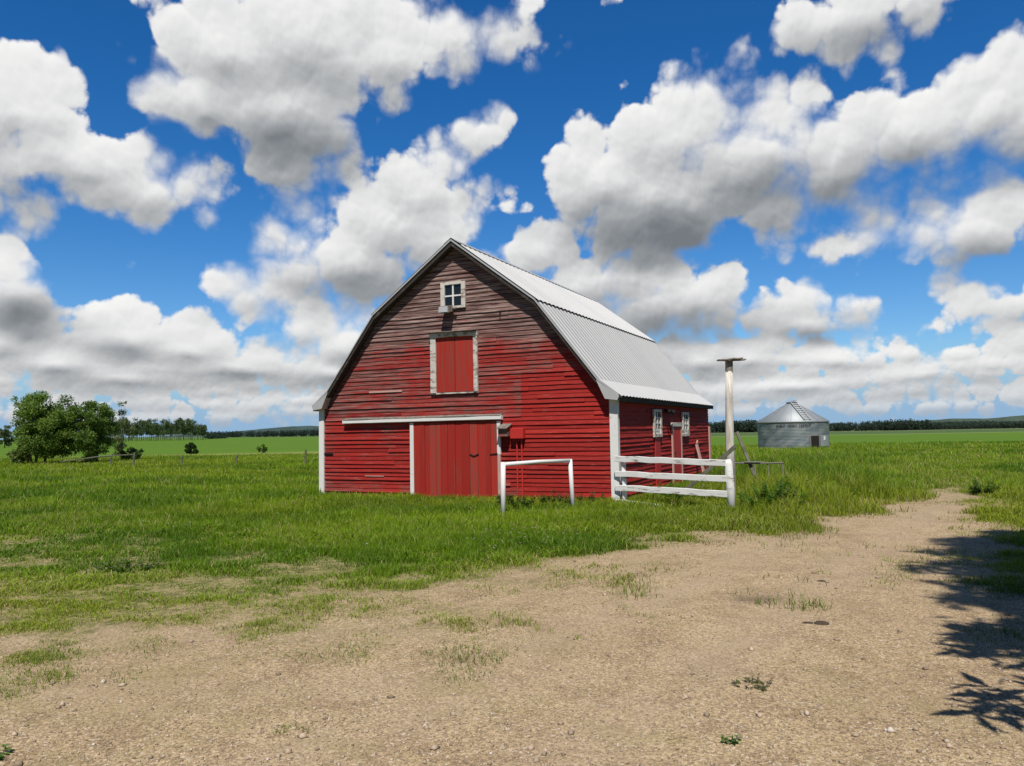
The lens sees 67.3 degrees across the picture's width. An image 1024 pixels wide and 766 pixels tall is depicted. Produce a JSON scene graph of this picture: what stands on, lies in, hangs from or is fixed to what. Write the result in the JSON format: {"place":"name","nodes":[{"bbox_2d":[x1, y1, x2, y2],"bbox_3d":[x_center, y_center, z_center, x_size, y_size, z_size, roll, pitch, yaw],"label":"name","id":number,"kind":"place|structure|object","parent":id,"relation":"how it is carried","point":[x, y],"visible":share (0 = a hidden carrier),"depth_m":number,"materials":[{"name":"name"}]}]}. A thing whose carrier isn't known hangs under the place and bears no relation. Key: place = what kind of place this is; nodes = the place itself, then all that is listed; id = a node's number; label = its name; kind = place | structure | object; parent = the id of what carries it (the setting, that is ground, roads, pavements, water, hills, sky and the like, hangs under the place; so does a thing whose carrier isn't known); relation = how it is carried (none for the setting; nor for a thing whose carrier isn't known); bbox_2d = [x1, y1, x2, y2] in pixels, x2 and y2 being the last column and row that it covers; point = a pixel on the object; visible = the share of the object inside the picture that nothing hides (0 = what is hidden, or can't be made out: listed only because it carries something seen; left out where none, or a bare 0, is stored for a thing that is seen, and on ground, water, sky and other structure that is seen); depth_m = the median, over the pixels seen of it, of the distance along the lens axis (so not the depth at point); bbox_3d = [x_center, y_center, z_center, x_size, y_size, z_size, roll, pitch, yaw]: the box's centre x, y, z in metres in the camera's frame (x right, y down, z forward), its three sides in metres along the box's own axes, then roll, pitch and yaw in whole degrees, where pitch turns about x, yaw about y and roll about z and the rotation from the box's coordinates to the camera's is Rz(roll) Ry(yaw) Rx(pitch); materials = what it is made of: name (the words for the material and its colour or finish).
{"place":"outdoors","nodes":[
{"label":"outdoors","id":0,"kind":"place"},
{"bbox_2d":[150,426,318,437],"bbox_3d":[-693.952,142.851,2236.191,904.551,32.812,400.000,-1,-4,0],"label":"hills","id":1,"kind":"structure","parent":0,"point":[292,428],"depth_m":2160.40,"materials":[{"name":"green plant"}]},
{"bbox_2d":[0,426,1023,765],"bbox_3d":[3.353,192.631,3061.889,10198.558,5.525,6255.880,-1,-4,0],"label":"ground","id":2,"kind":"structure","parent":0,"point":[900,532],"depth_m":5.70,"materials":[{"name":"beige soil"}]},
{"bbox_2d":[0,744,13,760],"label":"weed sprout","id":3,"kind":"object","parent":2,"relation":"on","point":[5,748],"visible":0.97,"depth_m":4.18,"materials":[{"name":"green plant"}]},
{"bbox_2d":[0,425,16,447],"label":"distant tree","id":4,"kind":"object","parent":2,"relation":"on","point":[5,436],"visible":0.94,"depth_m":159.43,"materials":[{"name":"green plant"}]},
{"bbox_2d":[6,443,28,463],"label":"willow bush","id":5,"kind":"object","parent":2,"relation":"on","point":[18,455],"visible":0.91,"depth_m":48.44,"materials":[{"name":"green plant"}]},
{"bbox_2d":[10,390,80,463],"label":"willow tree","id":6,"kind":"object","parent":2,"relation":"on","point":[39,433],"visible":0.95,"depth_m":49.09,"materials":[{"name":"green plant"}]},
{"bbox_2d":[61,400,121,463],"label":"poplar tree","id":7,"kind":"object","parent":2,"relation":"on","point":[93,434],"visible":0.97,"depth_m":49.97,"materials":[{"name":"green plant"}]},
{"bbox_2d":[105,401,137,459],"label":"sparse tree","id":8,"kind":"object","parent":2,"relation":"on","point":[120,447],"visible":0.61,"depth_m":54.04,"materials":[{"name":"green plant"}]},
{"bbox_2d":[117,419,127,434],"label":"aspen tree","id":9,"kind":"object","parent":2,"relation":"on","point":[119,432],"visible":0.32,"depth_m":363.68,"materials":[{"name":"green plant"}]},
{"bbox_2d":[91,557,162,571],"bbox_3d":[-4.843,2.298,9.721,0.803,0.182,0.717,-1,-4,0],"label":"weed bush","id":10,"kind":"object","parent":2,"relation":"on","point":[127,563],"visible":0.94,"depth_m":9.74,"materials":[{"name":"green plant"}]},
{"bbox_2d":[124,421,130,440],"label":"aspen tree","id":11,"kind":"object","parent":2,"relation":"on","point":[128,433],"visible":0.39,"depth_m":381.56,"materials":[{"name":"green plant"}]},
{"bbox_2d":[117,447,143,459],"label":"hedge shrub","id":12,"kind":"object","parent":2,"relation":"on","point":[138,455],"visible":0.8,"depth_m":54.51,"materials":[{"name":"green plant"}]},
{"bbox_2d":[133,423,141,440],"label":"aspen tree","id":13,"kind":"object","parent":2,"relation":"on","point":[136,431],"visible":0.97,"depth_m":377.14,"materials":[{"name":"green plant"}]},
{"bbox_2d":[141,421,149,437],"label":"aspen tree","id":14,"kind":"object","parent":2,"relation":"on","point":[146,427],"visible":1,"depth_m":377.57,"materials":[{"name":"green plant"}]},
{"bbox_2d":[148,418,157,440],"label":"aspen tree","id":15,"kind":"object","parent":2,"relation":"on","point":[153,420],"visible":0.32,"depth_m":402.24,"materials":[{"name":"green plant"}]},
{"bbox_2d":[149,426,159,440],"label":"aspen tree","id":16,"kind":"object","parent":2,"relation":"on","point":[151,429],"visible":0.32,"depth_m":384.82,"materials":[{"name":"green plant"}]},
{"bbox_2d":[151,423,159,440],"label":"aspen tree","id":17,"kind":"object","parent":2,"relation":"on","point":[155,426],"visible":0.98,"depth_m":374.80,"materials":[{"name":"green plant"}]},
{"bbox_2d":[158,418,170,440],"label":"aspen tree","id":18,"kind":"object","parent":2,"relation":"on","point":[165,426],"visible":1,"depth_m":372.60,"materials":[{"name":"green plant"}]},
{"bbox_2d":[165,422,173,439],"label":"aspen tree","id":19,"kind":"object","parent":2,"relation":"on","point":[169,430],"visible":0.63,"depth_m":386.25,"materials":[{"name":"green plant"}]},
{"bbox_2d":[173,419,182,439],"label":"aspen tree","id":20,"kind":"object","parent":2,"relation":"on","point":[176,427],"visible":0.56,"depth_m":373.36,"materials":[{"name":"green plant"}]},
{"bbox_2d":[173,417,183,439],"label":"aspen tree","id":21,"kind":"object","parent":2,"relation":"on","point":[179,420],"visible":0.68,"depth_m":373.09,"materials":[{"name":"green plant"}]},
{"bbox_2d":[176,421,186,434],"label":"aspen tree","id":22,"kind":"object","parent":2,"relation":"on","point":[181,425],"visible":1,"depth_m":368.50,"materials":[{"name":"green plant"}]},
{"bbox_2d":[184,418,194,439],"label":"aspen tree","id":23,"kind":"object","parent":2,"relation":"on","point":[187,419],"visible":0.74,"depth_m":370.06,"materials":[{"name":"green plant"}]},
{"bbox_2d":[184,442,198,453],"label":"round bush","id":24,"kind":"object","parent":2,"relation":"on","point":[189,446],"visible":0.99,"depth_m":67.98,"materials":[{"name":"green plant"}]},
{"bbox_2d":[185,420,197,439],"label":"aspen tree","id":25,"kind":"object","parent":2,"relation":"on","point":[190,426],"visible":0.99,"depth_m":366.79,"materials":[{"name":"green plant"}]},
{"bbox_2d":[196,425,204,439],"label":"aspen tree","id":26,"kind":"object","parent":2,"relation":"on","point":[200,429],"visible":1,"depth_m":382.71,"materials":[{"name":"green plant"}]},
{"bbox_2d":[204,428,318,438],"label":"distant woods","id":27,"kind":"object","parent":2,"relation":"on","point":[220,435],"visible":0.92,"depth_m":909.67,"materials":[{"name":"green plant"}]},
{"bbox_2d":[256,444,267,452],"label":"field shrub","id":28,"kind":"object","parent":2,"relation":"on","point":[263,449],"visible":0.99,"depth_m":69.69,"materials":[{"name":"green plant"}]},
{"bbox_2d":[304,450,306,463],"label":"fence post","id":29,"kind":"object","parent":2,"relation":"on","point":[305,457],"visible":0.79,"depth_m":41.01,"materials":[{"name":"grey wood"}]},
{"bbox_2d":[0,440,1023,764],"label":"grass","id":30,"kind":"structure","parent":2,"relation":"on","point":[212,506],"depth_m":13.29,"materials":[{"name":"green plant"}]},
{"bbox_2d":[312,238,713,500],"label":"barn","id":31,"kind":"structure","parent":2,"relation":"on","point":[459,353],"depth_m":19.24,"materials":[{"name":"paint"}]},
{"bbox_2d":[427,329,478,394],"bbox_3d":[-1.460,-0.518,19.159,1.371,1.567,0.248,-3,-4,26],"label":"loft door","id":32,"kind":"structure","parent":31,"relation":"in","point":[453,354],"depth_m":19.16,"materials":[{"name":"red wood"}]},
{"bbox_2d":[440,281,465,307],"bbox_3d":[-1.480,-2.205,19.284,0.710,0.680,0.055,-3,-4,26],"label":"gable window","id":33,"kind":"structure","parent":31,"relation":"in","point":[453,293],"depth_m":19.27,"materials":[{"name":"white paint"}]},
{"bbox_2d":[410,421,501,498],"bbox_3d":[-1.426,1.906,19.020,2.577,1.881,0.082,-3,-4,26],"label":"sliding door","id":34,"kind":"structure","parent":31,"relation":"in","point":[459,458],"depth_m":18.99,"materials":[{"name":"red wood"}]},
{"bbox_2d":[496,424,511,435],"bbox_3d":[-0.193,1.121,18.342,0.290,0.301,0.306,-3,-4,26],"label":"birdhouse","id":35,"kind":"object","parent":31,"relation":"attached to","point":[503,429],"visible":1,"depth_m":18.28,"materials":[{"name":"white wood"}]},
{"bbox_2d":[510,428,524,497],"bbox_3d":[0.149,1.937,18.223,0.340,1.725,0.146,-3,-4,26],"label":"electrical box","id":36,"kind":"object","parent":31,"relation":"attached to","point":[517,433],"visible":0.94,"depth_m":18.22,"materials":[{"name":"red paint"}]},
{"bbox_2d":[652,409,662,436],"bbox_3d":[3.849,1.062,20.310,0.065,0.730,0.770,-3,-4,26],"label":"side window","id":37,"kind":"structure","parent":31,"relation":"in","point":[657,413],"depth_m":20.29,"materials":[{"name":"white paint"}]},
{"bbox_2d":[671,423,683,483],"bbox_3d":[4.776,2.019,22.125,0.084,1.760,1.230,-3,-4,26],"label":"side door","id":38,"kind":"structure","parent":31,"relation":"in","point":[676,429],"depth_m":22.09,"materials":[{"name":"red paint"}]},
{"bbox_2d":[681,412,689,435],"bbox_3d":[5.236,1.244,23.183,0.065,0.720,0.800,-3,-4,26],"label":"side window","id":39,"kind":"structure","parent":31,"relation":"in","point":[684,415],"depth_m":23.16,"materials":[{"name":"white paint"}]},
{"bbox_2d":[495,492,535,506],"bbox_3d":[0.071,2.524,16.446,0.918,0.400,1.090,-1,-4,0],"label":"weed bush","id":40,"kind":"object","parent":2,"relation":"on","point":[512,500],"visible":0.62,"depth_m":16.44,"materials":[{"name":"green plant"}]},
{"bbox_2d":[501,459,574,513],"bbox_3d":[0.546,2.150,15.502,1.980,1.197,0.104,2,-5,-40],"label":"hitching rail","id":41,"kind":"object","parent":2,"relation":"on","point":[503,482],"visible":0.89,"depth_m":15.36,"materials":[{"name":"white metal"}]},
{"bbox_2d":[540,489,569,503],"bbox_3d":[0.968,2.556,17.074,0.761,0.399,0.899,-1,-4,0],"label":"weed bush","id":42,"kind":"object","parent":2,"relation":"on","point":[542,498],"visible":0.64,"depth_m":17.08,"materials":[{"name":"green plant"}]},
{"bbox_2d":[576,492,605,501],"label":"weed bush","id":43,"kind":"object","parent":2,"relation":"on","point":[591,496],"visible":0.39,"depth_m":16.98,"materials":[{"name":"green plant"}]},
{"bbox_2d":[614,456,735,508],"bbox_3d":[3.328,2.133,16.051,2.834,1.201,0.236,-4,-5,43],"label":"board fence","id":44,"kind":"object","parent":2,"relation":"on","point":[727,478],"visible":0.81,"depth_m":15.87,"materials":[{"name":"paint"}]},
{"bbox_2d":[641,480,710,499],"bbox_3d":[3.741,2.456,17.228,1.282,0.487,1.500,-4,-5,41],"label":"weed bush","id":45,"kind":"object","parent":2,"relation":"on","point":[676,495],"visible":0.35,"depth_m":17.17,"materials":[{"name":"green plant"}]},
{"bbox_2d":[695,440,704,471],"bbox_3d":[5.956,2.448,24.175,0.324,1.295,0.404,-3,-4,26],"label":"leaning board","id":46,"kind":"object","parent":2,"relation":"on","point":[699,454],"visible":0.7,"depth_m":24.12,"materials":[{"name":"beige wood"}]},
{"bbox_2d":[685,445,736,487],"bbox_3d":[4.218,1.880,16.558,1.237,1.096,0.043,-2,-4,20],"label":"fallen plank","id":47,"kind":"object","parent":2,"relation":"on","point":[722,457],"visible":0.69,"depth_m":16.51,"materials":[{"name":"grey wood"}]},
{"bbox_2d":[720,734,741,743],"bbox_3d":[1.171,1.913,4.133,0.118,0.071,0.116,-3,-4,32],"label":"weed sprout","id":48,"kind":"object","parent":2,"relation":"on","point":[729,740],"visible":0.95,"depth_m":4.12,"materials":[{"name":"green plant"}]},
{"bbox_2d":[717,357,745,474],"bbox_3d":[5.620,1.131,19.460,0.741,3.535,0.408,-1,-4,0],"label":"platform pole","id":49,"kind":"object","parent":2,"relation":"on","point":[729,429],"visible":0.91,"depth_m":19.42,"materials":[{"name":"white wood"}]},
{"bbox_2d":[734,457,735,499],"bbox_3d":[4.667,2.111,16.096,0.052,1.101,0.032,-1,-4,0],"label":"steel stake","id":50,"kind":"object","parent":2,"relation":"on","point":[734,477],"visible":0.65,"depth_m":16.09,"materials":[{"name":"grey metal"}]},
{"bbox_2d":[731,673,772,690],"bbox_3d":[1.577,1.979,5.063,0.251,0.063,0.290,-3,-4,30],"label":"weed sprout","id":51,"kind":"object","parent":2,"relation":"on","point":[758,686],"visible":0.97,"depth_m":5.07,"materials":[{"name":"green plant"}]},
{"bbox_2d":[735,461,783,476],"bbox_3d":[5.746,2.264,17.679,1.805,0.954,0.177,1,-4,-32],"label":"pipe rack","id":52,"kind":"object","parent":2,"relation":"on","point":[750,462],"visible":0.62,"depth_m":17.62,"materials":[{"name":"metal"}]},
{"bbox_2d":[735,431,755,476],"bbox_3d":[5.384,1.635,17.710,0.082,1.047,0.575,1,-4,-26],"label":"propped plank","id":53,"kind":"object","parent":52,"relation":"on","point":[745,452],"visible":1,"depth_m":17.70,"materials":[{"name":"grey wood"}]},
{"bbox_2d":[736,480,809,508],"bbox_3d":[4.945,2.203,14.820,1.238,0.671,1.335,0,-4,-17],"label":"thistle clump","id":54,"kind":"object","parent":2,"relation":"on","point":[777,493],"visible":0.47,"depth_m":14.79,"materials":[{"name":"green plant"}]},
{"bbox_2d":[756,400,829,448],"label":"grain bin","id":55,"kind":"object","parent":2,"relation":"on","point":[792,423],"visible":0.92,"depth_m":53.22,"materials":[{"name":"metal"}]},
{"bbox_2d":[820,435,828,445],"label":"hatch door","id":56,"kind":"structure","parent":55,"relation":"in","point":[824,439],"depth_m":53.05,"materials":[{"name":"metal"}]},
{"bbox_2d":[767,474,839,494],"bbox_3d":[6.101,2.272,16.334,1.700,0.719,1.744,-2,-4,23],"label":"weed bush","id":57,"kind":"object","parent":2,"relation":"on","point":[820,483],"visible":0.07,"depth_m":16.18,"materials":[{"name":"green plant"}]},
{"bbox_2d":[802,621,828,624],"bbox_3d":[2.608,2.064,6.589,0.232,0.052,0.105,-1,-4,5],"label":"dirt clod","id":58,"kind":"object","parent":2,"relation":"on","point":[821,623],"visible":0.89,"depth_m":6.57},
{"bbox_2d":[836,483,858,496],"bbox_3d":[7.074,2.457,17.208,1.012,0.464,1.292,-4,-5,43],"label":"weed bush","id":59,"kind":"object","parent":2,"relation":"on","point":[855,490],"visible":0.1,"depth_m":17.29,"materials":[{"name":"green plant"}]},
{"bbox_2d":[708,418,1023,432],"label":"distant woods","id":60,"kind":"object","parent":2,"relation":"on","point":[751,426],"visible":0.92,"depth_m":540.28,"materials":[{"name":"green plant"}]},
{"bbox_2d":[968,477,1003,493],"bbox_3d":[10.993,2.413,17.955,0.823,0.432,0.729,-1,-4,0],"label":"weed bush","id":61,"kind":"object","parent":2,"relation":"on","point":[976,488],"visible":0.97,"depth_m":17.86,"materials":[{"name":"green plant"}]},
{"bbox_2d":[0,0,1023,439],"label":"sky","id":62,"kind":"structure","parent":0,"point":[206,206],"materials":[{"name":"blue"}]},
{"bbox_2d":[875,415,1023,424],"bbox_3d":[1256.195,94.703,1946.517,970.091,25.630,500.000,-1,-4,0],"label":"hills","id":63,"kind":"structure","parent":0,"point":[1014,418],"depth_m":1843.96,"materials":[{"name":"green plant"}]},
{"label":"fence post","id":64,"kind":"object","parent":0,"visible":0},
{"bbox_2d":[60,454,132,461],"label":"pole rail","id":65,"kind":"object","parent":64,"relation":"attached to","point":[97,457],"visible":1,"depth_m":43.14,"materials":[{"name":"grey wood"}]}
]}

